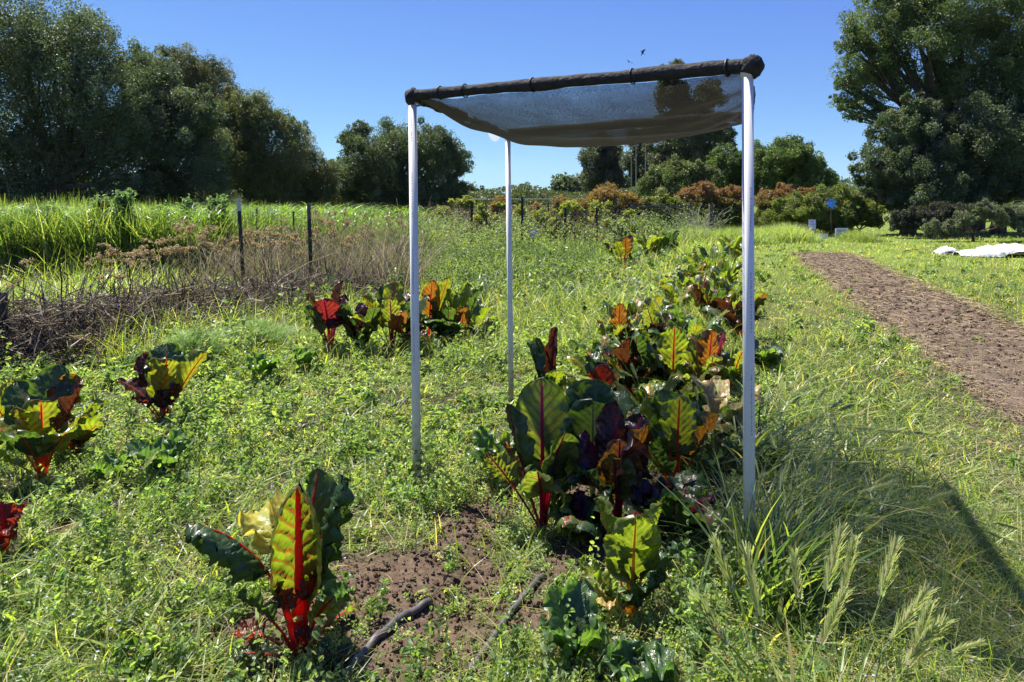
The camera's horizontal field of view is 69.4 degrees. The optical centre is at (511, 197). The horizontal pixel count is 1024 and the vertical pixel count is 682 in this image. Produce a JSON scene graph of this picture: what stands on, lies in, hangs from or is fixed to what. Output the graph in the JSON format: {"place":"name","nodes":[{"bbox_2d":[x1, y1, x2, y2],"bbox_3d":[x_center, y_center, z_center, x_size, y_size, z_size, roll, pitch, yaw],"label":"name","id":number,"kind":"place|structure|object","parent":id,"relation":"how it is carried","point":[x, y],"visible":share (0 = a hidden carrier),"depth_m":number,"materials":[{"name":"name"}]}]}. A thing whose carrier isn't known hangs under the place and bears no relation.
{"place":"outdoors","nodes":[
{"label":"outdoors","id":0,"kind":"place"},
{"bbox_2d":[316,570,354,602],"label":"dock plant","id":1,"kind":"object","parent":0,"point":[335,588],"visible":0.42,"depth_m":2.83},
{"bbox_2d":[0,198,1023,681],"bbox_3d":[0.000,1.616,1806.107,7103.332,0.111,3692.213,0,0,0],"label":"ground","id":2,"kind":"structure","parent":0,"point":[456,572],"depth_m":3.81,"materials":[{"name":"plant"}]},
{"bbox_2d":[0,502,27,554],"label":"chard plant","id":3,"kind":"object","parent":2,"relation":"on","point":[11,513],"visible":0.98,"depth_m":3.31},
{"bbox_2d":[0,364,84,480],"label":"chard plant","id":4,"kind":"object","parent":2,"relation":"on","point":[36,417],"visible":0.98,"depth_m":4.14,"materials":[{"name":"plant"}]},
{"bbox_2d":[0,0,174,206],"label":"oak tree","id":5,"kind":"object","parent":2,"relation":"on","point":[62,155],"visible":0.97,"depth_m":40.79,"materials":[{"name":"green plant"}]},
{"bbox_2d":[0,500,178,655],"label":"wild barley","id":6,"kind":"object","parent":2,"relation":"on","point":[65,593],"visible":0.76,"depth_m":2.95,"materials":[{"name":"green plant"}]},
{"bbox_2d":[67,398,113,456],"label":"chard plant","id":7,"kind":"object","parent":2,"relation":"on","point":[87,420],"visible":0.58,"depth_m":4.55,"materials":[{"name":"plant"}]},
{"bbox_2d":[87,450,136,481],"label":"dock plant","id":8,"kind":"object","parent":2,"relation":"on","point":[115,463],"visible":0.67,"depth_m":4.07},
{"bbox_2d":[109,187,137,249],"bbox_3d":[-7.682,0.695,14.598,0.508,1.811,0.518,0,0,39],"label":"broad bean","id":9,"kind":"object","parent":2,"relation":"on","point":[121,199],"visible":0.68,"depth_m":14.54,"materials":[{"name":"green plant"}]},
{"bbox_2d":[103,625,162,677],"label":"nettle plant","id":10,"kind":"object","parent":2,"relation":"on","point":[125,647],"visible":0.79,"depth_m":2.47,"materials":[{"name":"plant"}]},
{"bbox_2d":[123,427,192,474],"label":"dock plant","id":11,"kind":"object","parent":2,"relation":"on","point":[173,445],"visible":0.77,"depth_m":4.16,"materials":[{"name":"plant"}]},
{"bbox_2d":[13,577,302,681],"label":"wild barley","id":12,"kind":"object","parent":2,"relation":"on","point":[155,609],"visible":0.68,"depth_m":2.60,"materials":[{"name":"green plant"}]},
{"bbox_2d":[116,342,206,418],"bbox_3d":[-2.468,1.332,5.245,0.590,0.554,0.348,0,0,0],"label":"chard plant","id":13,"kind":"object","parent":2,"relation":"on","point":[166,371],"visible":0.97,"depth_m":5.20,"materials":[{"name":"plant"}]},
{"bbox_2d":[97,36,242,208],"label":"oak tree","id":14,"kind":"object","parent":2,"relation":"on","point":[194,149],"visible":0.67,"depth_m":43.65,"materials":[{"name":"green plant"}]},
{"bbox_2d":[149,319,230,363],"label":"feathery plant","id":15,"kind":"object","parent":2,"relation":"on","point":[190,340],"visible":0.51,"depth_m":6.77,"materials":[{"name":"green plant"}]},
{"bbox_2d":[74,449,309,555],"bbox_3d":[-1.625,1.440,3.791,1.117,0.332,0.972,0,0,-43],"label":"wild barley","id":16,"kind":"object","parent":2,"relation":"on","point":[228,478],"visible":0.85,"depth_m":3.76,"materials":[{"name":"green plant"}]},
{"bbox_2d":[150,41,250,203],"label":"olive toned tree","id":17,"kind":"object","parent":2,"relation":"on","point":[196,71],"visible":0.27,"depth_m":51.24,"materials":[{"name":"green plant"}]},
{"bbox_2d":[0,251,431,380],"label":"brush heap","id":18,"kind":"object","parent":2,"relation":"on","point":[59,328],"visible":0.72,"depth_m":8.08,"materials":[{"name":"plant"}]},
{"bbox_2d":[0,190,458,280],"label":"cereal crop","id":19,"kind":"object","parent":2,"relation":"on","point":[18,239],"visible":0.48,"depth_m":14.49,"materials":[{"name":"green plant"}]},
{"bbox_2d":[0,200,445,252],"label":"crop leaves","id":20,"kind":"object","parent":19,"relation":"on","point":[184,215],"visible":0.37,"depth_m":15.72,"materials":[{"name":"green plant"}]},
{"bbox_2d":[119,476,376,611],"bbox_3d":[-1.108,1.459,3.499,1.250,0.300,1.209,0,0,-39],"label":"wild barley","id":21,"kind":"object","parent":2,"relation":"on","point":[260,505],"visible":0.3,"depth_m":3.50,"materials":[{"name":"green plant"}]},
{"bbox_2d":[204,315,304,348],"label":"feathery plant","id":22,"kind":"object","parent":2,"relation":"on","point":[269,336],"visible":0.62,"depth_m":7.63,"materials":[{"name":"green plant"}]},
{"bbox_2d":[213,87,312,208],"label":"slender tree","id":23,"kind":"object","parent":2,"relation":"on","point":[264,168],"visible":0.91,"depth_m":48.93,"materials":[{"name":"green plant"}]},
{"bbox_2d":[244,352,285,379],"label":"mallow plant","id":24,"kind":"object","parent":2,"relation":"on","point":[259,365],"visible":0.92,"depth_m":6.38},
{"bbox_2d":[184,467,360,667],"bbox_3d":[-0.785,1.286,2.599,0.528,0.657,0.474,0,0,27],"label":"chard plant","id":25,"kind":"object","parent":2,"relation":"on","point":[297,533],"visible":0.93,"depth_m":2.53,"materials":[{"name":"plant"}]},
{"bbox_2d":[286,131,341,213],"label":"slender tree","id":26,"kind":"object","parent":2,"relation":"on","point":[320,186],"visible":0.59,"depth_m":51.42,"materials":[{"name":"green plant"}]},
{"bbox_2d":[145,198,502,304],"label":"dead stalks","id":27,"kind":"object","parent":2,"relation":"on","point":[332,258],"visible":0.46,"depth_m":12.52,"materials":[{"name":"plant"}]},
{"bbox_2d":[303,280,348,351],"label":"chard plant","id":28,"kind":"object","parent":2,"relation":"on","point":[321,313],"visible":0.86,"depth_m":7.41,"materials":[{"name":"plant"}]},
{"bbox_2d":[0,224,703,376],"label":"tall field weeds","id":29,"kind":"object","parent":2,"relation":"on","point":[636,280],"visible":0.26,"depth_m":9.59,"materials":[{"name":"green plant"}]},
{"bbox_2d":[330,303,379,350],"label":"chard plant","id":30,"kind":"object","parent":2,"relation":"on","point":[354,327],"visible":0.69,"depth_m":7.41,"materials":[{"name":"plant"}]},
{"bbox_2d":[277,379,435,433],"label":"wild barley","id":31,"kind":"object","parent":2,"relation":"on","point":[403,389],"visible":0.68,"depth_m":5.40,"materials":[{"name":"green plant"}]},
{"bbox_2d":[340,598,433,681],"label":"irrigation pipe","id":32,"kind":"object","parent":2,"relation":"on","point":[420,606],"visible":0.87,"depth_m":2.69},
{"bbox_2d":[347,281,427,351],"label":"chard plant","id":33,"kind":"object","parent":2,"relation":"on","point":[395,313],"visible":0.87,"depth_m":7.42,"materials":[{"name":"plant"}]},
{"bbox_2d":[325,115,474,218],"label":"oak tree","id":34,"kind":"object","parent":2,"relation":"on","point":[440,154],"visible":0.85,"depth_m":54.78,"materials":[{"name":"green plant"}]},
{"bbox_2d":[154,184,645,215],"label":"hedge","id":35,"kind":"object","parent":2,"relation":"on","point":[539,193],"visible":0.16,"depth_m":62.91,"materials":[{"name":"green plant"}]},
{"bbox_2d":[162,400,667,681],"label":"soil crumbs","id":36,"kind":"object","parent":2,"relation":"on","point":[425,553],"visible":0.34,"depth_m":3.04,"materials":[{"name":"soil"}]},
{"bbox_2d":[407,277,450,339],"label":"chard plant","id":37,"kind":"object","parent":2,"relation":"on","point":[435,290],"visible":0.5,"depth_m":8.00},
{"bbox_2d":[419,298,471,341],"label":"chard plant","id":38,"kind":"object","parent":2,"relation":"on","point":[446,313],"visible":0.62,"depth_m":7.81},
{"bbox_2d":[442,283,481,344],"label":"chard plant","id":39,"kind":"object","parent":2,"relation":"on","point":[463,302],"visible":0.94,"depth_m":7.85,"materials":[{"name":"plant"}]},
{"bbox_2d":[467,298,493,336],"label":"chard plant","id":40,"kind":"object","parent":2,"relation":"on","point":[480,311],"visible":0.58,"depth_m":8.29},
{"bbox_2d":[305,236,677,291],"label":"weeds","id":41,"kind":"object","parent":2,"relation":"on","point":[525,248],"visible":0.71,"depth_m":15.61,"materials":[{"name":"green plant"}]},
{"bbox_2d":[465,425,518,478],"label":"dock plant","id":42,"kind":"object","parent":2,"relation":"on","point":[484,441],"visible":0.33,"depth_m":4.23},
{"bbox_2d":[459,573,547,681],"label":"irrigation pipe","id":43,"kind":"object","parent":2,"relation":"on","point":[518,602],"visible":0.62,"depth_m":2.77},
{"bbox_2d":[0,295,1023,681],"bbox_3d":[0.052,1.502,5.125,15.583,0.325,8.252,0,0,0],"label":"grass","id":44,"kind":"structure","parent":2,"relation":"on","point":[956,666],"depth_m":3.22,"materials":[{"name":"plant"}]},
{"bbox_2d":[0,305,1023,681],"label":"leafy weeds","id":45,"kind":"object","parent":2,"relation":"on","point":[212,399],"visible":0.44,"depth_m":3.67,"materials":[{"name":"green plant"}]},
{"bbox_2d":[0,338,1023,681],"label":"chickweed carpet","id":46,"kind":"object","parent":2,"relation":"on","point":[648,628],"visible":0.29,"depth_m":3.65,"materials":[{"name":"green plant"}]},
{"bbox_2d":[0,233,1023,394],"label":"field weeds","id":47,"kind":"object","parent":2,"relation":"on","point":[931,272],"visible":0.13,"depth_m":7.88,"materials":[{"name":"green plant"}]},
{"bbox_2d":[0,285,1023,681],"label":"weed stems","id":48,"kind":"object","parent":2,"relation":"on","point":[414,509],"visible":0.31,"depth_m":3.66,"materials":[{"name":"green plant"}]},
{"bbox_2d":[0,318,1023,681],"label":"dry thatch","id":49,"kind":"object","parent":2,"relation":"on","point":[806,542],"visible":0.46,"depth_m":3.16,"materials":[{"name":"plant"}]},
{"bbox_2d":[380,201,665,245],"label":"brown undergrowth","id":50,"kind":"object","parent":2,"relation":"on","point":[530,218],"visible":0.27,"depth_m":22.86,"materials":[{"name":"plant"}]},
{"bbox_2d":[482,378,583,530],"bbox_3d":[0.128,1.244,3.555,0.429,0.733,0.391,0,0,43],"label":"chard plant","id":51,"kind":"object","parent":2,"relation":"on","point":[540,421],"visible":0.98,"depth_m":3.55,"materials":[{"name":"plant"}]},
{"bbox_2d":[527,327,580,395],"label":"chard plant","id":52,"kind":"object","parent":2,"relation":"on","point":[544,357],"visible":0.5,"depth_m":5.33,"materials":[{"name":"plant"}]},
{"bbox_2d":[378,205,733,254],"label":"silvery weeds","id":53,"kind":"object","parent":2,"relation":"on","point":[514,228],"visible":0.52,"depth_m":21.50,"materials":[{"name":"green plant"}]},
{"bbox_2d":[538,576,609,668],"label":"brassica plant","id":54,"kind":"object","parent":2,"relation":"on","point":[590,630],"visible":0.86,"depth_m":2.51,"materials":[{"name":"plant"}]},
{"bbox_2d":[547,479,611,546],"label":"chard plant","id":55,"kind":"object","parent":2,"relation":"on","point":[567,510],"visible":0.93,"depth_m":3.35,"materials":[{"name":"plant"}]},
{"bbox_2d":[404,54,764,553],"bbox_3d":[0.479,0.577,4.424,2.487,2.381,1.798,0,0,34],"label":"shade frame","id":56,"kind":"object","parent":2,"relation":"on","point":[532,111],"visible":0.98,"depth_m":3.72,"materials":[{"name":"white plastic"}]},
{"bbox_2d":[567,362,622,390],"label":"chard plant","id":57,"kind":"object","parent":2,"relation":"on","point":[601,371],"visible":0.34,"depth_m":4.90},
{"bbox_2d":[565,379,632,495],"bbox_3d":[0.429,1.290,3.980,0.436,0.605,0.346,0,0,0],"label":"chard plant","id":58,"kind":"object","parent":2,"relation":"on","point":[587,400],"visible":0.45,"depth_m":3.98,"materials":[{"name":"plant"}]},
{"bbox_2d":[575,145,628,195],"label":"eucalyptus tree","id":59,"kind":"object","parent":2,"relation":"on","point":[602,162],"visible":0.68,"depth_m":76.88,"materials":[{"name":"green plant"}]},
{"bbox_2d":[581,181,623,233],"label":"orange shrub","id":60,"kind":"object","parent":2,"relation":"on","point":[609,193],"visible":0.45,"depth_m":27.69,"materials":[{"name":"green plant"}]},
{"bbox_2d":[596,303,644,343],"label":"chard plant","id":61,"kind":"object","parent":2,"relation":"on","point":[619,312],"visible":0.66,"depth_m":7.48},
{"bbox_2d":[570,401,673,517],"bbox_3d":[0.516,1.290,3.548,0.491,0.585,0.341,0,0,0],"label":"chard plant","id":62,"kind":"object","parent":2,"relation":"on","point":[616,456],"visible":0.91,"depth_m":3.52,"materials":[{"name":"plant"}]},
{"bbox_2d":[579,496,683,620],"bbox_3d":[0.451,1.368,2.767,0.405,0.453,0.264,0,0,0],"label":"chard plant","id":63,"kind":"object","parent":2,"relation":"on","point":[631,544],"visible":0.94,"depth_m":2.75,"materials":[{"name":"plant"}]},
{"bbox_2d":[601,331,667,396],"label":"chard plant","id":64,"kind":"object","parent":2,"relation":"on","point":[635,352],"visible":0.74,"depth_m":5.72,"materials":[{"name":"plant"}]},
{"bbox_2d":[617,142,655,198],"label":"eucalyptus tree","id":65,"kind":"object","parent":2,"relation":"on","point":[626,159],"visible":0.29,"depth_m":74.95,"materials":[{"name":"green plant"}]},
{"bbox_2d":[601,635,680,681],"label":"brassica plant","id":66,"kind":"object","parent":2,"relation":"on","point":[620,652],"visible":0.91,"depth_m":2.36,"materials":[{"name":"plant"}]},
{"bbox_2d":[633,231,670,260],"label":"chard plant","id":67,"kind":"object","parent":2,"relation":"on","point":[662,242],"visible":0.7,"depth_m":17.53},
{"bbox_2d":[628,302,686,341],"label":"chard plant","id":68,"kind":"object","parent":2,"relation":"on","point":[651,317],"visible":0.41,"depth_m":7.44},
{"bbox_2d":[614,374,703,438],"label":"chard plant","id":69,"kind":"object","parent":2,"relation":"on","point":[672,381],"visible":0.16,"depth_m":4.84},
{"bbox_2d":[633,200,684,235],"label":"dark bush","id":70,"kind":"object","parent":2,"relation":"on","point":[658,211],"visible":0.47,"depth_m":27.54,"materials":[{"name":"green plant"}]},
{"bbox_2d":[645,326,692,391],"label":"chard plant","id":71,"kind":"object","parent":2,"relation":"on","point":[672,340],"visible":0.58,"depth_m":5.83,"materials":[{"name":"plant"}]},
{"bbox_2d":[622,469,725,541],"bbox_3d":[0.714,1.435,3.377,0.432,0.323,0.441,0,0,0],"label":"chard plant","id":72,"kind":"object","parent":2,"relation":"on","point":[669,500],"visible":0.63,"depth_m":3.34,"materials":[{"name":"plant"}]},
{"bbox_2d":[633,152,721,198],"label":"bush","id":73,"kind":"object","parent":2,"relation":"on","point":[675,175],"visible":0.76,"depth_m":49.41,"materials":[{"name":"green plant"}]},
{"bbox_2d":[639,389,722,482],"bbox_3d":[0.875,1.301,3.819,0.459,0.587,0.376,0,0,0],"label":"chard plant","id":74,"kind":"object","parent":2,"relation":"on","point":[678,427],"visible":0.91,"depth_m":3.80,"materials":[{"name":"plant"}]},
{"bbox_2d":[642,58,737,168],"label":"eucalyptus tree","id":75,"kind":"object","parent":2,"relation":"on","point":[695,147],"visible":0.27,"depth_m":68.64,"materials":[{"name":"green plant"}]},
{"bbox_2d":[660,305,729,338],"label":"chard plant","id":76,"kind":"object","parent":2,"relation":"on","point":[675,310],"visible":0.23,"depth_m":7.39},
{"bbox_2d":[670,329,735,385],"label":"chard plant","id":77,"kind":"object","parent":2,"relation":"on","point":[705,357],"visible":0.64,"depth_m":5.53,"materials":[{"name":"plant"}]},
{"bbox_2d":[691,180,717,227],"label":"red tipped shrub","id":78,"kind":"object","parent":2,"relation":"on","point":[704,192],"visible":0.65,"depth_m":33.73,"materials":[{"name":"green plant"}]},
{"bbox_2d":[690,275,737,321],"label":"chard plant","id":79,"kind":"object","parent":2,"relation":"on","point":[700,296],"visible":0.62,"depth_m":9.07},
{"bbox_2d":[689,375,763,448],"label":"chard plant","id":80,"kind":"object","parent":2,"relation":"on","point":[718,387],"visible":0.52,"depth_m":4.74,"materials":[{"name":"plant"}]},
{"bbox_2d":[721,184,741,228],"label":"red tipped shrub","id":81,"kind":"object","parent":2,"relation":"on","point":[734,195],"visible":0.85,"depth_m":33.70,"materials":[{"name":"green plant"}]},
{"bbox_2d":[700,291,768,335],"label":"chard plant","id":82,"kind":"object","parent":2,"relation":"on","point":[734,317],"visible":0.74,"depth_m":8.19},
{"bbox_2d":[704,139,774,193],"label":"leafy tree","id":83,"kind":"object","parent":2,"relation":"on","point":[728,162],"visible":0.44,"depth_m":50.96,"materials":[{"name":"green plant"}]},
{"bbox_2d":[617,494,873,626],"bbox_3d":[0.863,1.422,3.212,0.994,0.351,1.252,0,0,0],"label":"wild barley","id":84,"kind":"object","parent":2,"relation":"on","point":[671,536],"visible":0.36,"depth_m":3.10,"materials":[{"name":"green plant"}]},
{"bbox_2d":[633,343,883,438],"bbox_3d":[1.833,1.351,5.189,1.597,0.470,1.596,0,0,-21],"label":"wild barley","id":85,"kind":"object","parent":2,"relation":"on","point":[771,406],"visible":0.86,"depth_m":5.20,"materials":[{"name":"green plant"}]},
{"bbox_2d":[755,339,786,371],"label":"chard plant","id":86,"kind":"object","parent":2,"relation":"on","point":[774,351],"visible":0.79,"depth_m":6.67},
{"bbox_2d":[659,520,885,681],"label":"wild barley","id":87,"kind":"object","parent":2,"relation":"on","point":[832,617],"visible":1,"depth_m":2.15,"materials":[{"name":"green plant"}]},
{"bbox_2d":[651,434,922,650],"bbox_3d":[1.032,1.268,2.888,0.905,0.698,1.053,0,0,0],"label":"wild barley","id":88,"kind":"object","parent":2,"relation":"on","point":[775,561],"visible":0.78,"depth_m":2.79,"materials":[{"name":"green plant"}]},
{"bbox_2d":[757,190,817,231],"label":"leafy shrub","id":89,"kind":"object","parent":2,"relation":"on","point":[776,214],"visible":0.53,"depth_m":31.59,"materials":[{"name":"green plant"}]},
{"bbox_2d":[754,132,839,195],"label":"leafy tree","id":90,"kind":"object","parent":2,"relation":"on","point":[795,162],"visible":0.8,"depth_m":49.26,"materials":[{"name":"green plant"}]},
{"bbox_2d":[680,370,935,504],"bbox_3d":[1.555,1.345,4.238,1.553,0.492,1.666,0,0,0],"label":"wild barley","id":91,"kind":"object","parent":2,"relation":"on","point":[760,443],"visible":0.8,"depth_m":4.26,"materials":[{"name":"green plant"}]},
{"bbox_2d":[657,450,991,610],"bbox_3d":[1.164,1.381,3.298,1.358,0.449,1.352,0,0,-22],"label":"wild barley","id":92,"kind":"object","parent":2,"relation":"on","point":[864,491],"visible":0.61,"depth_m":3.29,"materials":[{"name":"green plant"}]},
{"bbox_2d":[783,183,865,235],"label":"leafy shrub","id":93,"kind":"object","parent":2,"relation":"on","point":[811,205],"visible":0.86,"depth_m":30.57,"materials":[{"name":"green plant"}]},
{"bbox_2d":[697,554,998,681],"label":"wild barley","id":94,"kind":"object","parent":2,"relation":"on","point":[972,644],"visible":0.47,"depth_m":2.59,"materials":[{"name":"green plant"}]},
{"bbox_2d":[683,386,1021,591],"bbox_3d":[1.501,1.347,3.704,1.494,0.518,2.053,0,0,0],"label":"wild barley","id":95,"kind":"object","parent":2,"relation":"on","point":[862,497],"visible":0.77,"depth_m":3.73,"materials":[{"name":"green plant"}]},
{"bbox_2d":[839,197,886,231],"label":"shrub","id":96,"kind":"object","parent":2,"relation":"on","point":[870,212],"visible":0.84,"depth_m":30.77,"materials":[{"name":"green plant"}]},
{"bbox_2d":[705,417,1023,641],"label":"grass tuft","id":97,"kind":"object","parent":2,"relation":"on","point":[884,508],"visible":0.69,"depth_m":3.48,"materials":[{"name":"green plant"}]},
{"bbox_2d":[778,531,958,681],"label":"wild barley","id":98,"kind":"object","parent":2,"relation":"on","point":[924,637],"visible":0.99,"depth_m":2.07,"materials":[{"name":"green plant"}]},
{"bbox_2d":[739,246,1023,430],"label":"lawn weeds","id":99,"kind":"object","parent":2,"relation":"on","point":[803,277],"visible":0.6,"depth_m":9.77,"materials":[{"name":"green plant"}]},
{"bbox_2d":[777,391,1014,487],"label":"wild barley","id":100,"kind":"object","parent":2,"relation":"on","point":[857,435],"visible":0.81,"depth_m":4.70,"materials":[{"name":"green plant"}]},
{"bbox_2d":[787,251,1023,463],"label":"tilled soil bed","id":101,"kind":"object","parent":2,"relation":"on","point":[1017,393],"visible":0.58,"depth_m":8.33,"materials":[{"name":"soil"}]},
{"bbox_2d":[845,90,975,234],"bbox_3d":[17.331,-1.460,31.834,5.566,6.614,4.717,0,0,0],"label":"evergreen tree","id":102,"kind":"object","parent":2,"relation":"on","point":[901,169],"visible":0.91,"depth_m":31.30,"materials":[{"name":"green plant"}]},
{"bbox_2d":[824,0,1023,231],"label":"oak tree","id":103,"kind":"object","parent":2,"relation":"on","point":[959,29],"visible":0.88,"depth_m":34.25,"materials":[{"name":"green plant"}]},
{"bbox_2d":[883,198,971,237],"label":"shrub","id":104,"kind":"object","parent":2,"relation":"on","point":[911,218],"visible":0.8,"depth_m":28.82,"materials":[{"name":"green plant"}]},
{"bbox_2d":[921,198,1023,241],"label":"shrub","id":105,"kind":"object","parent":2,"relation":"on","point":[1013,216],"visible":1,"depth_m":26.81,"materials":[{"name":"green plant"}]},
{"bbox_2d":[922,85,1023,233],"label":"evergreen tree","id":106,"kind":"object","parent":2,"relation":"on","point":[995,158],"visible":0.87,"depth_m":31.19,"materials":[{"name":"green plant"}]},
{"bbox_2d":[952,243,1023,256],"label":"row cover sheet","id":107,"kind":"object","parent":2,"relation":"on","point":[999,250],"visible":0.97,"depth_m":20.01,"materials":[{"name":"white fabric"}]},
{"bbox_2d":[0,0,1023,193],"label":"sky","id":108,"kind":"structure","parent":0,"point":[334,64],"materials":[{"name":"blue"}]},
{"bbox_2d":[754,220,840,243],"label":"plume grass","id":109,"kind":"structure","parent":0,"point":[788,231],"depth_m":26.24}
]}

